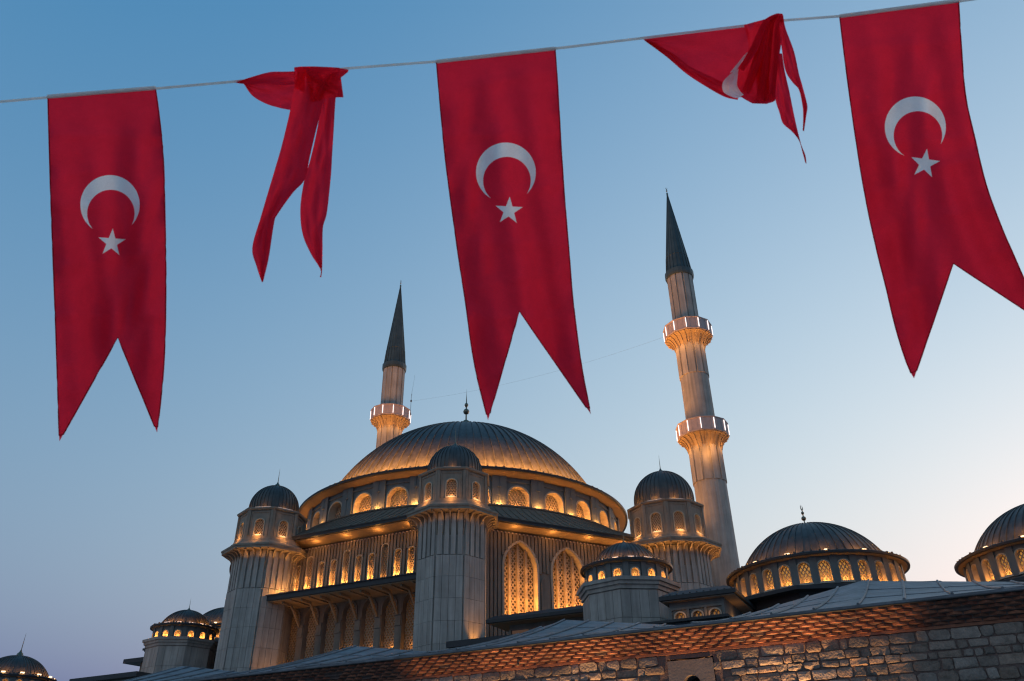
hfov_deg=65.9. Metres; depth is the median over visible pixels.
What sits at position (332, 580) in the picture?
window
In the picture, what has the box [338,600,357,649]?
window
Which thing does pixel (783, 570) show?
window
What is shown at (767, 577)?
window
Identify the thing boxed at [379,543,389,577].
window
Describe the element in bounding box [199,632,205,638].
window
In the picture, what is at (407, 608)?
window
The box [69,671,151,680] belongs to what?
roof
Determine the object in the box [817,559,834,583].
window
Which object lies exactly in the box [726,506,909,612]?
domed hall
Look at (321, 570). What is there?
window
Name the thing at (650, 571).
window
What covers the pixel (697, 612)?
window
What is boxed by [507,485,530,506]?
window
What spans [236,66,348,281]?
knotted flag
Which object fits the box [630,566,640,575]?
window
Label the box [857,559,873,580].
window
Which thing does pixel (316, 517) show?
window
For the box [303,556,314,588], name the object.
window
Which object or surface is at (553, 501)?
window
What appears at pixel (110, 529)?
sky
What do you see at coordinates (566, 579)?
window
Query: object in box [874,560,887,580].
window
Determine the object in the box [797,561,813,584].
window
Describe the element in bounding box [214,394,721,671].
mosque
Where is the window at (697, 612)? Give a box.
[691,609,703,616]
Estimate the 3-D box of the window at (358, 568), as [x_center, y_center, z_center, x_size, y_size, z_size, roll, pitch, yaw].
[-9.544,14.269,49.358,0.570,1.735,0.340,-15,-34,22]
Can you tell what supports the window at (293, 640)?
in the mosque
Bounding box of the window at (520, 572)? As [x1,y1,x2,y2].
[502,540,539,614]
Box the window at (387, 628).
[378,595,397,648]
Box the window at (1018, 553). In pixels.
[1014,548,1023,573]
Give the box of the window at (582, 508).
[576,500,590,519]
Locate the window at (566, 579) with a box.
[550,547,584,608]
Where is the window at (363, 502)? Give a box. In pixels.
[352,492,371,513]
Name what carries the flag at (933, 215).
hanging from the bunting rope
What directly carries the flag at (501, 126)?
hanging from the bunting rope
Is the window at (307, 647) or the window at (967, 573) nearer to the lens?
the window at (967, 573)
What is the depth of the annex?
39.23 m
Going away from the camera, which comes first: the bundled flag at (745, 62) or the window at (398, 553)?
the bundled flag at (745, 62)
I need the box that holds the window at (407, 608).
[399,592,414,649]
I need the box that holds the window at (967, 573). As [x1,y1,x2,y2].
[966,569,970,580]
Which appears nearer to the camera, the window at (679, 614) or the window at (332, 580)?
the window at (679, 614)
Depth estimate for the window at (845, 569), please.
35.44 m
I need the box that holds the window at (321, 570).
[316,561,325,586]
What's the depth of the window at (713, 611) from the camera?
31.61 m
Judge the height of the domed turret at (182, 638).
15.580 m
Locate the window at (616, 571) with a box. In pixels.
[612,567,622,575]
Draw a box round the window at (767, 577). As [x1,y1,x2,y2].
[762,568,774,591]
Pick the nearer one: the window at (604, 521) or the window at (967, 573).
the window at (967, 573)
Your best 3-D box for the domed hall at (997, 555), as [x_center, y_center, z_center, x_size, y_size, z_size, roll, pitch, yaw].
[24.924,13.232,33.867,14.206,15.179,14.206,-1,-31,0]
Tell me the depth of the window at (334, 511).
56.80 m
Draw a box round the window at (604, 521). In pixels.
[599,510,608,527]
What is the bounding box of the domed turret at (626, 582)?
[576,528,680,622]
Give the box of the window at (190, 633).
[187,630,194,636]
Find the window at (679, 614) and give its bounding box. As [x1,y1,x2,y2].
[674,611,686,618]
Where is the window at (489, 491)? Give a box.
[488,487,490,503]
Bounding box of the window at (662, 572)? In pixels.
[660,570,665,577]
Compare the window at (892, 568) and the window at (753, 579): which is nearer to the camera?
the window at (892, 568)
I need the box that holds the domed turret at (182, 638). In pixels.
[141,601,218,672]
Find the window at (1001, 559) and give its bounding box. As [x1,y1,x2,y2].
[995,553,1013,578]
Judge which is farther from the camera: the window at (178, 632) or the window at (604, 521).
the window at (604, 521)
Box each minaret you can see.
[370,283,414,447]
[663,188,739,586]
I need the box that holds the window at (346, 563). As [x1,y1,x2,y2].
[340,550,351,583]
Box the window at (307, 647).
[299,606,319,659]
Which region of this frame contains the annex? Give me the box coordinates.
[486,605,583,633]
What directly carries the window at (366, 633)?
in the mosque
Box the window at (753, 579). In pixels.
[749,573,759,594]
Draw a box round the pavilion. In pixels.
[641,585,755,624]
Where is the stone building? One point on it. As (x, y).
(903, 630)
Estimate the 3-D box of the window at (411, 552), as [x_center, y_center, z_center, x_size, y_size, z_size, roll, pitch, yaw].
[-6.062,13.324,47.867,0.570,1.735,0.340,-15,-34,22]
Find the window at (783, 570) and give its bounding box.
[778,564,793,588]
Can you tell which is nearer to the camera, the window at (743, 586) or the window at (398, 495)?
the window at (743, 586)
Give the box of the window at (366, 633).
[358,598,377,646]
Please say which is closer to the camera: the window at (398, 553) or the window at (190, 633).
the window at (398, 553)
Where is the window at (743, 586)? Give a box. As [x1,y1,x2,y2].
[740,577,746,596]
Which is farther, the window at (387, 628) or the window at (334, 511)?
the window at (334, 511)
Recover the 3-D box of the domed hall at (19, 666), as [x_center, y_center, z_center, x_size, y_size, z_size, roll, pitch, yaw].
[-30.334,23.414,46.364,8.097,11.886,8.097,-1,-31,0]
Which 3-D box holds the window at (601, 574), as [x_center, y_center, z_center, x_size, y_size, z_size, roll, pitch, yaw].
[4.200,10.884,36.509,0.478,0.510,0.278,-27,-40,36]
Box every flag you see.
[47,86,166,440]
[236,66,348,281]
[436,47,590,418]
[644,13,807,163]
[839,0,1023,377]
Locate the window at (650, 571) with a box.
[647,568,655,575]
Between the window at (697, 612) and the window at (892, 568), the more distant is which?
the window at (892, 568)
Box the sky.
[0,0,1023,680]
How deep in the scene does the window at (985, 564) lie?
35.10 m
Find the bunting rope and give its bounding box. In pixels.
[0,0,973,102]
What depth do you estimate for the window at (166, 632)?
51.78 m
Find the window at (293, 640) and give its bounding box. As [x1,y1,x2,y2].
[287,608,300,662]
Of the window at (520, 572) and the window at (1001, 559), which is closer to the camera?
the window at (1001, 559)
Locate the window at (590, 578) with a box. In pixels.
[588,574,592,580]
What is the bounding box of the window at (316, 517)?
[311,511,319,527]
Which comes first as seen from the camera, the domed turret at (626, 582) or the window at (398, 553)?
the domed turret at (626, 582)
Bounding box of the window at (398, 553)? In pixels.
[393,548,402,574]
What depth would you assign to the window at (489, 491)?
53.57 m
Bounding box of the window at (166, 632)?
[162,629,168,635]
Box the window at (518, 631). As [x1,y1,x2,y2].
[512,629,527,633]
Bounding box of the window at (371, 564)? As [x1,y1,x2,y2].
[366,552,376,579]
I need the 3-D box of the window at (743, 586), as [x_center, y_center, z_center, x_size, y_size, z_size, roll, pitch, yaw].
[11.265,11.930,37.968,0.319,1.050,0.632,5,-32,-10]
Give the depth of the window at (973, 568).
35.94 m
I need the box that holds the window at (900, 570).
[898,566,903,579]
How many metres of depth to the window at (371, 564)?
49.05 m
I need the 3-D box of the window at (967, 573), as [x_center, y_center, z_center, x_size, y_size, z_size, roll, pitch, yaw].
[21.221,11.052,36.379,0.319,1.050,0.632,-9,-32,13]
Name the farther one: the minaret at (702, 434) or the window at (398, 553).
the minaret at (702, 434)
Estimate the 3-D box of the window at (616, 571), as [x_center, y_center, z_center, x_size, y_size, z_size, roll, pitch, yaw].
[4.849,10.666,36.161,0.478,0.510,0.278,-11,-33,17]
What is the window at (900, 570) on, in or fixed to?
in the domed hall at (793, 562)
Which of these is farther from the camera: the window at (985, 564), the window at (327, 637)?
the window at (327, 637)
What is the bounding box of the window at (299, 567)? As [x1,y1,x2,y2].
[295,565,301,590]
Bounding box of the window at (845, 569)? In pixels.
[837,558,855,581]
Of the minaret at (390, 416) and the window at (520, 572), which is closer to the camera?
the window at (520, 572)
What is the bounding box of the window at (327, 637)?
[318,603,338,654]
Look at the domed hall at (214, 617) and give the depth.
66.82 m
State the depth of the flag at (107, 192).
4.97 m
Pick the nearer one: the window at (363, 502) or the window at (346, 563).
the window at (346, 563)
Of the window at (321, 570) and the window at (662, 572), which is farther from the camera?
the window at (321, 570)
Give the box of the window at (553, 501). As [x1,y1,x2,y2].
[545,491,564,512]
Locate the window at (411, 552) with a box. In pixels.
[406,546,415,572]
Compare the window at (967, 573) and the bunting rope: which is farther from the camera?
the window at (967, 573)
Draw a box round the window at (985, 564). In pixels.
[981,558,995,581]
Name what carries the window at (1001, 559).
in the domed hall at (997, 555)
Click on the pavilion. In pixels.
(706, 604)
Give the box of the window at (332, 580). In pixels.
[328,559,338,584]
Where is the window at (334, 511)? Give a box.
[327,501,341,528]
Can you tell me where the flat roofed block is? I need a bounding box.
[123,648,215,671]
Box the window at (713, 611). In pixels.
[709,607,721,614]
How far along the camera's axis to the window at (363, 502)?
55.25 m
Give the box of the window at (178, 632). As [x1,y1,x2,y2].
[173,629,181,635]
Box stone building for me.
[123,579,1023,680]
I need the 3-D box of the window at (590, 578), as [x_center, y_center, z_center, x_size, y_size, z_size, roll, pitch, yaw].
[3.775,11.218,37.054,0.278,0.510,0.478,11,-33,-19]
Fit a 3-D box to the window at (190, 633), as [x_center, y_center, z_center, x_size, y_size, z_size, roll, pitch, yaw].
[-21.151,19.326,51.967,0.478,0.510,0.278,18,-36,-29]
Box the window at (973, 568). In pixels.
[971,564,980,581]
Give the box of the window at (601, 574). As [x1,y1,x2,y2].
[598,570,605,578]
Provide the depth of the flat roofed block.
55.59 m
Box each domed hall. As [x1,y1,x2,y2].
[0,635,56,680]
[144,607,223,651]
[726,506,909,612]
[954,504,1023,581]
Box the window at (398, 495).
[385,486,408,507]
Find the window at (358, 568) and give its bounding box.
[353,555,363,581]
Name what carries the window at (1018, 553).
in the domed hall at (997, 555)
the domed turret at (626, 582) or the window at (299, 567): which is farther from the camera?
the window at (299, 567)
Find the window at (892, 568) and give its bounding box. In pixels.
[888,563,897,580]

